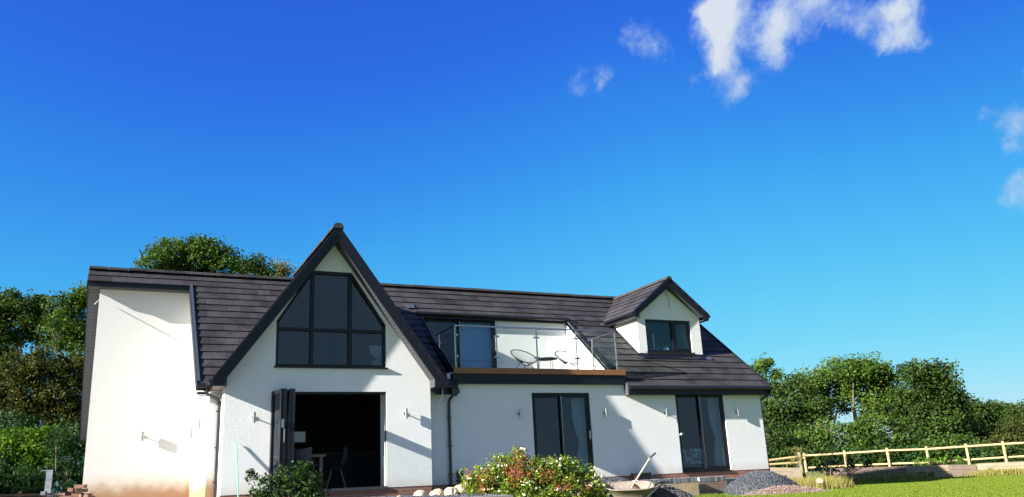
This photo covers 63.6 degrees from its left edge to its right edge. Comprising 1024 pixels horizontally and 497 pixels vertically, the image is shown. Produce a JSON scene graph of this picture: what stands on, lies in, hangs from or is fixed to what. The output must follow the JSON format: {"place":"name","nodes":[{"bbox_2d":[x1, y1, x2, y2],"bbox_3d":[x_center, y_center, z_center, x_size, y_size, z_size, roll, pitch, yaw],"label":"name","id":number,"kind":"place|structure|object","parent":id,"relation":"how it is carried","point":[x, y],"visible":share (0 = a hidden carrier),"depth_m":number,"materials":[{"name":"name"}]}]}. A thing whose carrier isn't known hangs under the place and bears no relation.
{"place":"outdoors","nodes":[
{"label":"outdoors","id":0,"kind":"place"},
{"bbox_2d":[367,489,539,496],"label":"loose gravel","id":1,"kind":"structure","parent":0,"point":[454,495],"depth_m":13.47,"materials":[{"name":"grey gravel"}]},
{"bbox_2d":[0,0,1023,495],"label":"sky","id":2,"kind":"structure","parent":0,"point":[824,179],"materials":[{"name":"blue"}]},
{"bbox_2d":[462,475,786,496],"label":"gravel terrace","id":3,"kind":"structure","parent":0,"point":[728,480],"depth_m":17.34,"materials":[{"name":"grey gravel"}]},
{"bbox_2d":[0,424,67,491],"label":"shrub","id":4,"kind":"object","parent":3,"relation":"on","point":[22,444],"visible":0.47,"depth_m":25.77,"materials":[{"name":"green plant"}]},
{"bbox_2d":[0,458,79,496],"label":"shrub","id":5,"kind":"object","parent":3,"relation":"on","point":[23,481],"visible":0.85,"depth_m":22.85,"materials":[{"name":"green plant"}]},
{"bbox_2d":[41,470,52,492],"bbox_3d":[-12.385,6.456,21.897,0.274,1.107,0.100,5,-17,-25],"label":"boundary post","id":6,"kind":"object","parent":3,"relation":"on","point":[48,481],"visible":0.96,"depth_m":21.96,"materials":[{"name":"grey concrete"}]},
{"bbox_2d":[27,421,83,492],"bbox_3d":[-14.061,7.002,25.477,2.003,3.260,1.518,-5,-16,6],"label":"shrub","id":7,"kind":"object","parent":3,"relation":"on","point":[65,464],"visible":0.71,"depth_m":25.41,"materials":[{"name":"green plant"}]},
{"bbox_2d":[236,443,238,496],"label":"garden cane","id":8,"kind":"object","parent":3,"relation":"on","point":[237,471],"visible":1,"depth_m":16.64,"materials":[{"name":"green wood"}]},
{"bbox_2d":[243,460,331,496],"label":"shrub","id":9,"kind":"object","parent":3,"relation":"on","point":[284,481],"visible":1,"depth_m":15.13,"materials":[{"name":"green plant"}]},
{"bbox_2d":[413,490,426,495],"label":"boulder","id":10,"kind":"object","parent":3,"relation":"on","point":[420,492],"visible":0.75,"depth_m":15.53,"materials":[{"name":"beige stone"}]},
{"bbox_2d":[79,222,772,496],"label":"house","id":11,"kind":"structure","parent":3,"relation":"on","point":[171,357],"depth_m":20.72,"materials":[{"name":"white paint"}]},
{"bbox_2d":[190,429,195,437],"bbox_3d":[-7.667,4.444,19.835,0.116,0.224,0.078,5,-17,-25],"label":"wall lamp","id":12,"kind":"object","parent":11,"relation":"attached to","point":[191,433],"visible":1,"depth_m":19.80,"materials":[{"name":"metal"}]},
{"bbox_2d":[198,418,203,427],"bbox_3d":[-6.862,3.853,18.216,0.116,0.224,0.078,5,-17,-25],"label":"wall lamp","id":13,"kind":"object","parent":11,"relation":"attached to","point":[199,422],"visible":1,"depth_m":18.19,"materials":[{"name":"metal"}]},
{"bbox_2d":[252,412,255,422],"bbox_3d":[-5.362,3.512,17.160,0.078,0.224,0.116,5,-17,-25],"label":"wall lamp","id":14,"kind":"object","parent":11,"relation":"attached to","point":[254,417],"visible":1,"depth_m":17.12,"materials":[{"name":"metal"}]},
{"bbox_2d":[287,431,305,442],"bbox_3d":[-5.011,4.386,19.205,0.434,0.277,0.035,5,-17,-25],"label":"framed picture","id":15,"kind":"object","parent":11,"relation":"attached to","point":[299,436],"visible":0.8,"depth_m":19.22},
{"bbox_2d":[273,454,325,488],"bbox_3d":[-5.139,5.109,18.709,1.620,0.770,0.950,5,-17,-25],"label":"dining table","id":16,"kind":"object","parent":11,"relation":"on","point":[320,456],"visible":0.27,"depth_m":18.68,"materials":[{"name":"brown wood"}]},
{"bbox_2d":[294,447,311,471],"bbox_3d":[-4.677,4.862,18.203,0.500,0.934,0.530,2,-16,-15],"label":"dining chair","id":17,"kind":"object","parent":11,"relation":"on","point":[304,455],"visible":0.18,"depth_m":18.08,"materials":[{"name":"grey wood"}]},
{"bbox_2d":[269,388,385,490],"bbox_3d":[-3.793,4.032,17.502,2.508,2.034,0.787,5,-17,-25],"label":"bifold door","id":18,"kind":"structure","parent":11,"relation":"in","point":[283,392],"depth_m":17.00,"materials":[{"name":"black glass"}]},
{"bbox_2d":[274,271,387,368],"bbox_3d":[-4.026,1.592,18.513,2.513,2.205,0.165,5,-17,-25],"label":"gable window","id":19,"kind":"structure","parent":11,"relation":"in","point":[311,329],"depth_m":18.50,"materials":[{"name":"black glass"}]},
{"bbox_2d":[325,447,348,488],"bbox_3d":[-4.017,5.043,18.959,0.530,0.934,0.500,2,-16,-15],"label":"dining chair","id":20,"kind":"object","parent":11,"relation":"on","point":[343,460],"visible":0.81,"depth_m":18.89,"materials":[{"name":"grey wood"}]},
{"bbox_2d":[309,451,378,488],"bbox_3d":[-4.329,5.680,21.113,1.700,0.900,0.680,5,-17,-25],"label":"kitchen counter","id":21,"kind":"object","parent":11,"relation":"on","point":[359,469],"visible":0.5,"depth_m":20.90,"materials":[{"name":"paint"}]},
{"bbox_2d":[369,345,381,364],"bbox_3d":[-3.129,2.472,18.878,0.280,0.500,0.086,5,-17,-25],"label":"curtain","id":22,"kind":"object","parent":11,"relation":"hanging from","point":[375,351],"visible":0.93,"depth_m":18.90,"materials":[{"name":"white fabric"}]},
{"bbox_2d":[404,408,407,418],"bbox_3d":[-2.384,3.711,18.567,0.078,0.224,0.116,5,-17,-25],"label":"wall lamp","id":23,"kind":"object","parent":11,"relation":"attached to","point":[406,413],"visible":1,"depth_m":18.52,"materials":[{"name":"metal"}]},
{"bbox_2d":[423,318,496,367],"bbox_3d":[-1.469,2.858,23.183,2.188,1.793,0.094,5,-17,-25],"label":"sliding door","id":24,"kind":"structure","parent":11,"relation":"in","point":[492,323],"depth_m":23.45,"materials":[{"name":"black metal"}]},
{"bbox_2d":[460,323,491,367],"bbox_3d":[-1.035,2.921,23.484,0.980,1.700,0.010,5,-17,-25],"label":"roller blind","id":25,"kind":"object","parent":11,"relation":"attached to","point":[475,347],"visible":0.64,"depth_m":23.52,"materials":[{"name":"blue fabric"}]},
{"bbox_2d":[510,349,536,367],"bbox_3d":[0.309,2.972,21.673,0.690,0.604,0.701,5,-17,-25],"label":"string chair","id":26,"kind":"object","parent":11,"relation":"on","point":[528,363],"visible":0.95,"depth_m":21.60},
{"bbox_2d":[435,325,617,369],"bbox_3d":[0.406,2.739,21.685,4.659,1.077,1.428,5,-17,-25],"label":"balcony railing","id":27,"kind":"object","parent":11,"relation":"on","point":[536,337],"visible":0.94,"depth_m":21.17,"materials":[{"name":"metal"}]},
{"bbox_2d":[538,357,556,365],"bbox_3d":[0.942,3.112,21.897,0.540,0.386,0.540,5,-17,-25],"label":"side table","id":28,"kind":"object","parent":11,"relation":"on","point":[548,358],"visible":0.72,"depth_m":21.89,"materials":[{"name":"black metal"}]},
{"bbox_2d":[542,457,576,473],"bbox_3d":[0.725,5.773,21.771,1.300,0.400,1.700,5,-17,-25],"label":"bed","id":29,"kind":"object","parent":11,"relation":"in","point":[573,458],"visible":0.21,"depth_m":21.18,"materials":[{"name":"green plant"}]},
{"bbox_2d":[532,393,593,477],"bbox_3d":[1.279,4.709,20.861,1.670,2.093,0.151,5,-17,-25],"label":"sliding door","id":30,"kind":"structure","parent":11,"relation":"in","point":[534,395],"depth_m":21.03,"materials":[{"name":"black metal"}]},
{"bbox_2d":[555,350,580,368],"bbox_3d":[1.502,3.071,22.231,0.690,0.604,0.701,5,-17,-25],"label":"string chair","id":31,"kind":"object","parent":11,"relation":"on","point":[564,362],"visible":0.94,"depth_m":22.15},
{"bbox_2d":[571,398,587,471],"bbox_3d":[1.741,4.811,21.306,0.360,2.060,0.086,5,-17,-25],"label":"curtain","id":32,"kind":"object","parent":11,"relation":"hanging from","point":[578,412],"visible":0.75,"depth_m":21.36,"materials":[{"name":"white fabric"}]},
{"bbox_2d":[645,319,694,353],"bbox_3d":[4.617,2.603,24.341,1.668,0.986,0.152,5,-17,-25],"label":"dormer window","id":33,"kind":"structure","parent":11,"relation":"in","point":[672,323],"depth_m":24.43,"materials":[{"name":"black plastic"}]},
{"bbox_2d":[682,448,703,469],"bbox_3d":[4.465,6.101,23.658,1.140,0.600,1.890,5,-17,-25],"label":"bed","id":34,"kind":"object","parent":11,"relation":"on","point":[692,456],"visible":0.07,"depth_m":22.95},
{"bbox_2d":[675,395,730,471],"bbox_3d":[5.229,5.038,22.714,1.640,2.093,0.139,5,-17,-25],"label":"sliding door","id":35,"kind":"structure","parent":11,"relation":"in","point":[706,468],"depth_m":22.75,"materials":[{"name":"black metal"}]},
{"bbox_2d":[706,397,723,465],"bbox_3d":[5.698,5.139,23.156,0.320,2.060,0.086,5,-17,-25],"label":"curtain","id":36,"kind":"object","parent":11,"relation":"hanging from","point":[712,407],"visible":0.89,"depth_m":23.18,"materials":[{"name":"white fabric"}]},
{"bbox_2d":[429,489,443,495],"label":"boulder","id":37,"kind":"object","parent":3,"relation":"on","point":[437,492],"visible":0.74,"depth_m":15.41,"materials":[{"name":"beige stone"}]},
{"bbox_2d":[444,487,457,494],"bbox_3d":[-1.138,4.555,15.395,0.271,0.208,0.264,6,-18,-29],"label":"boulder","id":38,"kind":"object","parent":3,"relation":"on","point":[450,490],"visible":0.77,"depth_m":15.31,"materials":[{"name":"beige stone"}]},
{"bbox_2d":[455,484,468,494],"bbox_3d":[-0.951,4.531,15.501,0.295,0.223,0.292,-14,-19,35],"label":"boulder","id":39,"kind":"object","parent":3,"relation":"on","point":[459,487],"visible":0.49,"depth_m":15.38,"materials":[{"name":"beige stone"}]},
{"bbox_2d":[458,445,613,496],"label":"shrub","id":40,"kind":"object","parent":3,"relation":"on","point":[518,485],"visible":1,"depth_m":14.46,"materials":[{"name":"green plant"}]},
{"bbox_2d":[576,477,630,492],"bbox_3d":[2.027,5.034,17.615,1.574,0.307,1.087,5,-17,-25],"label":"gravel heap","id":41,"kind":"object","parent":3,"relation":"on","point":[614,479],"visible":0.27,"depth_m":17.51,"materials":[{"name":"grey gravel"}]},
{"bbox_2d":[631,472,650,479],"bbox_3d":[3.317,5.879,21.165,0.417,0.242,0.338,5,-17,-25],"label":"plastic tub","id":42,"kind":"object","parent":3,"relation":"on","point":[644,476],"visible":0.74,"depth_m":21.07,"materials":[{"name":"black plastic"}]},
{"bbox_2d":[632,477,698,495],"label":"retaining wall","id":43,"kind":"structure","parent":3,"relation":"on","point":[688,485],"depth_m":18.41,"materials":[{"name":"concrete"}]},
{"bbox_2d":[788,474,861,489],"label":"long grass","id":44,"kind":"structure","parent":0,"point":[834,482],"depth_m":21.32,"materials":[{"name":"yellow plant"}]},
{"bbox_2d":[816,478,824,484],"bbox_3d":[7.659,5.783,20.500,0.219,0.166,0.216,-15,-20,37],"label":"boulder","id":45,"kind":"object","parent":44,"relation":"on","point":[820,481],"visible":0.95,"depth_m":20.43,"materials":[{"name":"beige stone"}]},
{"bbox_2d":[730,465,1023,496],"bbox_3d":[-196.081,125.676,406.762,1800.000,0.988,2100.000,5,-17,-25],"label":"lawn","id":46,"kind":"structure","parent":0,"point":[918,486],"depth_m":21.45,"materials":[{"name":"green plant"}]},
{"bbox_2d":[0,286,62,446],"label":"tree","id":47,"kind":"object","parent":46,"relation":"on","point":[27,309],"visible":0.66,"depth_m":37.64,"materials":[{"name":"green plant"}]},
{"bbox_2d":[0,491,78,496],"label":"board edging","id":48,"kind":"object","parent":46,"relation":"on","point":[19,494],"visible":0.64,"depth_m":20.97,"materials":[{"name":"brown wood"}]},
{"bbox_2d":[0,343,83,467],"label":"tree","id":49,"kind":"object","parent":46,"relation":"on","point":[20,380],"visible":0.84,"depth_m":32.53,"materials":[{"name":"green plant"}]},
{"bbox_2d":[0,410,85,492],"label":"shrub","id":50,"kind":"object","parent":46,"relation":"on","point":[81,447],"visible":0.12,"depth_m":30.85,"materials":[{"name":"green plant"}]},
{"bbox_2d":[37,280,87,459],"bbox_3d":[-19.010,6.481,35.439,3.022,10.139,3.253,5,-17,-25],"label":"tree","id":51,"kind":"object","parent":46,"relation":"on","point":[69,322],"visible":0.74,"depth_m":35.62,"materials":[{"name":"green plant"}]},
{"bbox_2d":[133,233,246,273],"bbox_3d":[-14.259,5.375,35.544,4.670,11.870,5.056,5,-17,-25],"label":"tree","id":52,"kind":"object","parent":46,"relation":"on","point":[201,254],"visible":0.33,"depth_m":35.82,"materials":[{"name":"green plant"}]},
{"bbox_2d":[232,252,277,276],"bbox_3d":[-12.540,6.270,39.455,2.713,12.122,3.882,5,-17,-25],"label":"tree","id":53,"kind":"object","parent":46,"relation":"on","point":[260,269],"visible":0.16,"depth_m":39.67,"materials":[{"name":"green plant"}]},
{"bbox_2d":[266,255,296,276],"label":"tree","id":54,"kind":"object","parent":46,"relation":"on","point":[283,270],"visible":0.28,"depth_m":41.88,"materials":[{"name":"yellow plant"}]},
{"bbox_2d":[605,481,670,496],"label":"wheelbarrow","id":55,"kind":"object","parent":46,"relation":"on","point":[641,489],"visible":0.75,"depth_m":16.10,"materials":[{"name":"metal"}]},
{"bbox_2d":[626,452,655,488],"bbox_3d":[2.495,4.506,16.359,0.817,0.878,0.057,-2,-16,-2],"label":"shovel","id":56,"kind":"object","parent":55,"relation":"in","point":[646,463],"visible":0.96,"depth_m":16.38,"materials":[{"name":"wood"}]},
{"bbox_2d":[651,484,694,496],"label":"rubble heap","id":57,"kind":"object","parent":46,"relation":"on","point":[664,490],"visible":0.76,"depth_m":16.64,"materials":[{"name":"gravel"}]},
{"bbox_2d":[697,476,726,494],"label":"retaining wall","id":58,"kind":"structure","parent":46,"relation":"on","point":[716,484],"depth_m":19.06,"materials":[{"name":"grey concrete"}]},
{"bbox_2d":[682,492,742,496],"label":"long grass","id":59,"kind":"structure","parent":46,"relation":"on","point":[715,495],"depth_m":16.45,"materials":[{"name":"green plant"}]},
{"bbox_2d":[720,470,799,495],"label":"gravel pile","id":60,"kind":"object","parent":46,"relation":"on","point":[746,483],"visible":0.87,"depth_m":18.81,"materials":[{"name":"grey gravel"}]},
{"bbox_2d":[749,352,784,404],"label":"tree","id":61,"kind":"object","parent":46,"relation":"on","point":[759,366],"visible":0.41,"depth_m":61.83,"materials":[{"name":"green plant"}]},
{"bbox_2d":[764,418,804,453],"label":"shrub","id":62,"kind":"object","parent":46,"relation":"on","point":[776,433],"visible":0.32,"depth_m":44.58,"materials":[{"name":"green plant"}]},
{"bbox_2d":[740,485,830,495],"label":"pink gravel pile","id":63,"kind":"object","parent":46,"relation":"on","point":[783,489],"visible":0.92,"depth_m":18.10,"materials":[{"name":"pink gravel"}]},
{"bbox_2d":[769,452,802,471],"bbox_3d":[12.457,10.122,37.919,1.782,1.399,0.348,-1,-16,-6],"label":"rail fence","id":64,"kind":"object","parent":46,"relation":"on","point":[782,463],"visible":0.41,"depth_m":38.05,"materials":[{"name":"beige wood"}]},
{"bbox_2d":[787,419,849,457],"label":"shrub","id":65,"kind":"object","parent":46,"relation":"on","point":[824,436],"visible":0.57,"depth_m":45.65,"materials":[{"name":"green plant"}]},
{"bbox_2d":[819,444,836,477],"bbox_3d":[11.531,7.728,29.881,0.597,1.232,0.517,5,-17,-25],"label":"dead shrub","id":66,"kind":"object","parent":46,"relation":"on","point":[830,462],"visible":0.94,"depth_m":29.89,"materials":[{"name":"orange plant"}]},
{"bbox_2d":[812,459,873,477],"bbox_3d":[12.652,8.455,31.496,2.441,0.818,0.842,-3,-16,0],"label":"bramble","id":67,"kind":"object","parent":46,"relation":"on","point":[851,466],"visible":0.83,"depth_m":31.43,"materials":[{"name":"green plant"}]},
{"bbox_2d":[836,455,852,477],"bbox_3d":[12.503,8.190,30.975,0.491,0.851,0.476,5,-17,-25],"label":"dead shrub","id":68,"kind":"object","parent":46,"relation":"on","point":[848,473],"visible":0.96,"depth_m":30.92,"materials":[{"name":"orange plant"}]},
{"bbox_2d":[830,466,905,480],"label":"sleeper wall","id":69,"kind":"structure","parent":46,"relation":"on","point":[891,470],"depth_m":34.27,"materials":[{"name":"wood"}]},
{"bbox_2d":[919,471,933,477],"bbox_3d":[16.834,9.161,33.500,0.670,0.314,0.391,-3,-16,-1],"label":"weed","id":70,"kind":"object","parent":46,"relation":"on","point":[922,472],"visible":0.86,"depth_m":33.46,"materials":[{"name":"green plant"}]},
{"bbox_2d":[904,465,950,477],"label":"sleeper wall","id":71,"kind":"structure","parent":46,"relation":"on","point":[944,471],"depth_m":34.14,"materials":[{"name":"wood"}]},
{"bbox_2d":[949,465,976,476],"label":"sleeper wall","id":72,"kind":"structure","parent":46,"relation":"on","point":[954,470],"depth_m":33.81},
{"bbox_2d":[976,462,1023,470],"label":"sleeper wall","id":73,"kind":"structure","parent":46,"relation":"on","point":[1013,465],"depth_m":33.34,"materials":[{"name":"beige wood"}]},
{"bbox_2d":[802,461,1023,478],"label":"bank","id":74,"kind":"structure","parent":0,"point":[809,474],"depth_m":34.60,"materials":[{"name":"green plant"}]},
{"bbox_2d":[770,467,802,478],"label":"sleeper wall","id":75,"kind":"structure","parent":74,"relation":"on","point":[794,473],"depth_m":34.57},
{"bbox_2d":[768,442,813,471],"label":"shrub","id":76,"kind":"object","parent":74,"relation":"on","point":[772,454],"visible":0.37,"depth_m":41.79,"materials":[{"name":"green plant"}]},
{"bbox_2d":[760,371,839,465],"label":"tree","id":77,"kind":"object","parent":74,"relation":"on","point":[801,410],"visible":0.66,"depth_m":51.43,"materials":[{"name":"green plant"}]},
{"bbox_2d":[790,441,841,471],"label":"shrub","id":78,"kind":"object","parent":74,"relation":"on","point":[814,458],"visible":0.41,"depth_m":41.78,"materials":[{"name":"green plant"}]},
{"bbox_2d":[791,355,858,469],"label":"tree","id":79,"kind":"object","parent":74,"relation":"on","point":[820,376],"visible":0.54,"depth_m":56.02,"materials":[{"name":"green plant"}]},
{"bbox_2d":[815,442,873,470],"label":"shrub","id":80,"kind":"object","parent":74,"relation":"on","point":[838,457],"visible":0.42,"depth_m":41.81,"materials":[{"name":"green plant"}]},
{"bbox_2d":[826,351,908,433],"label":"tree","id":81,"kind":"object","parent":74,"relation":"on","point":[876,377],"visible":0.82,"depth_m":53.57,"materials":[{"name":"green plant"}]},
{"bbox_2d":[833,412,905,456],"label":"shrub","id":82,"kind":"object","parent":74,"relation":"on","point":[857,430],"visible":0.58,"depth_m":45.68,"materials":[{"name":"green plant"}]},
{"bbox_2d":[850,440,905,466],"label":"shrub","id":83,"kind":"object","parent":74,"relation":"on","point":[881,457],"visible":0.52,"depth_m":41.76,"materials":[{"name":"green plant"}]},
{"bbox_2d":[883,419,933,453],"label":"shrub","id":84,"kind":"object","parent":74,"relation":"on","point":[909,439],"visible":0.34,"depth_m":45.80,"materials":[{"name":"green plant"}]},
{"bbox_2d":[884,442,936,466],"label":"shrub","id":85,"kind":"object","parent":74,"relation":"on","point":[908,457],"visible":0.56,"depth_m":41.67,"materials":[{"name":"green plant"}]},
{"bbox_2d":[803,441,1023,471],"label":"post and rail fence","id":86,"kind":"object","parent":74,"relation":"on","point":[926,449],"visible":0.76,"depth_m":35.26,"materials":[{"name":"beige wood"}]},
{"bbox_2d":[886,357,990,448],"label":"tree","id":87,"kind":"object","parent":74,"relation":"on","point":[937,402],"visible":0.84,"depth_m":51.26,"materials":[{"name":"green plant"}]},
{"bbox_2d":[911,442,965,465],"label":"shrub","id":88,"kind":"object","parent":74,"relation":"on","point":[941,451],"visible":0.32,"depth_m":41.73,"materials":[{"name":"green plant"}]},
{"bbox_2d":[912,455,977,465],"bbox_3d":[18.148,8.909,34.550,2.748,0.634,0.719,-2,-16,-1],"label":"nettle patch","id":89,"kind":"object","parent":74,"relation":"on","point":[941,460],"visible":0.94,"depth_m":34.56,"materials":[{"name":"green plant"}]},
{"bbox_2d":[918,432,986,462],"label":"shrub","id":90,"kind":"object","parent":74,"relation":"on","point":[954,439],"visible":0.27,"depth_m":44.78,"materials":[{"name":"green plant"}]},
{"bbox_2d":[948,441,1001,463],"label":"shrub","id":91,"kind":"object","parent":74,"relation":"on","point":[971,451],"visible":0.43,"depth_m":41.83,"materials":[{"name":"green plant"}]},
{"bbox_2d":[964,397,1008,446],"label":"tree","id":92,"kind":"object","parent":74,"relation":"on","point":[980,409],"visible":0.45,"depth_m":57.35,"materials":[{"name":"green plant"}]},
{"bbox_2d":[973,445,1023,462],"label":"shrub","id":93,"kind":"object","parent":74,"relation":"on","point":[1000,450],"visible":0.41,"depth_m":41.71,"materials":[{"name":"green plant"}]},
{"bbox_2d":[974,414,1023,452],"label":"shrub","id":94,"kind":"object","parent":74,"relation":"on","point":[1011,432],"visible":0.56,"depth_m":43.73,"materials":[{"name":"green plant"}]},
{"bbox_2d":[984,400,1023,424],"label":"tree","id":95,"kind":"object","parent":74,"relation":"on","point":[1000,417],"visible":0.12,"depth_m":61.40,"materials":[{"name":"green plant"}]},
{"bbox_2d":[1003,399,1023,450],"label":"tree","id":96,"kind":"object","parent":74,"relation":"on","point":[1014,411],"visible":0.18,"depth_m":60.01,"materials":[{"name":"green plant"}]},
{"bbox_2d":[1006,439,1023,460],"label":"shrub","id":97,"kind":"object","parent":74,"relation":"on","point":[1018,445],"visible":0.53,"depth_m":41.90,"materials":[{"name":"green plant"}]},
{"bbox_2d":[843,467,1023,481],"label":"long grass","id":98,"kind":"structure","parent":0,"point":[987,472],"depth_m":32.84,"materials":[{"name":"plant"}]},
{"bbox_3d":[-8.688,5.026,16.809,0.104,0.066,0.216,-14,-19,34],"label":"loose brick","id":99,"kind":"object","parent":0,"visible":0},
{"bbox_2d":[76,489,87,491],"bbox_3d":[-8.733,4.913,16.758,0.216,0.066,0.104,7,-18,-30],"label":"loose brick","id":100,"kind":"object","parent":99,"relation":"on","point":[81,490],"visible":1,"depth_m":16.71,"materials":[{"name":"brick"}]},
{"bbox_2d":[74,484,86,487],"bbox_3d":[-8.780,4.841,16.797,0.216,0.066,0.104,-2,-11,3],"label":"loose brick","id":101,"kind":"object","parent":100,"relation":"on","point":[81,486],"visible":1,"depth_m":16.75,"materials":[{"name":"brick"}]},
{"bbox_3d":[-8.841,5.268,16.825,0.700,0.231,0.500,5,-17,-25],"label":"brick stack","id":102,"kind":"object","parent":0,"visible":0},
{"bbox_3d":[-9.048,5.085,16.778,0.104,0.066,0.216,-16,-21,39],"label":"loose brick","id":103,"kind":"object","parent":102,"relation":"on","visible":0},
{"bbox_2d":[64,492,76,495],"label":"loose brick","id":104,"kind":"object","parent":103,"relation":"on","point":[67,493],"visible":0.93,"depth_m":16.76,"materials":[{"name":"brick"}]},
{"bbox_2d":[67,488,77,491],"bbox_3d":[-8.959,4.918,16.822,0.104,0.066,0.216,4,-18,-3],"label":"loose brick","id":105,"kind":"object","parent":104,"relation":"on","point":[72,489],"visible":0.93,"depth_m":16.73,"materials":[{"name":"brick"}]},
{"bbox_3d":[-8.876,5.091,16.796,0.216,0.066,0.104,5,-17,-25],"label":"loose brick","id":106,"kind":"object","parent":102,"relation":"on","visible":0},
{"bbox_2d":[71,493,83,496],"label":"loose brick","id":107,"kind":"object","parent":106,"relation":"on","point":[74,494],"visible":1,"depth_m":16.76,"materials":[{"name":"brick"}]}
]}

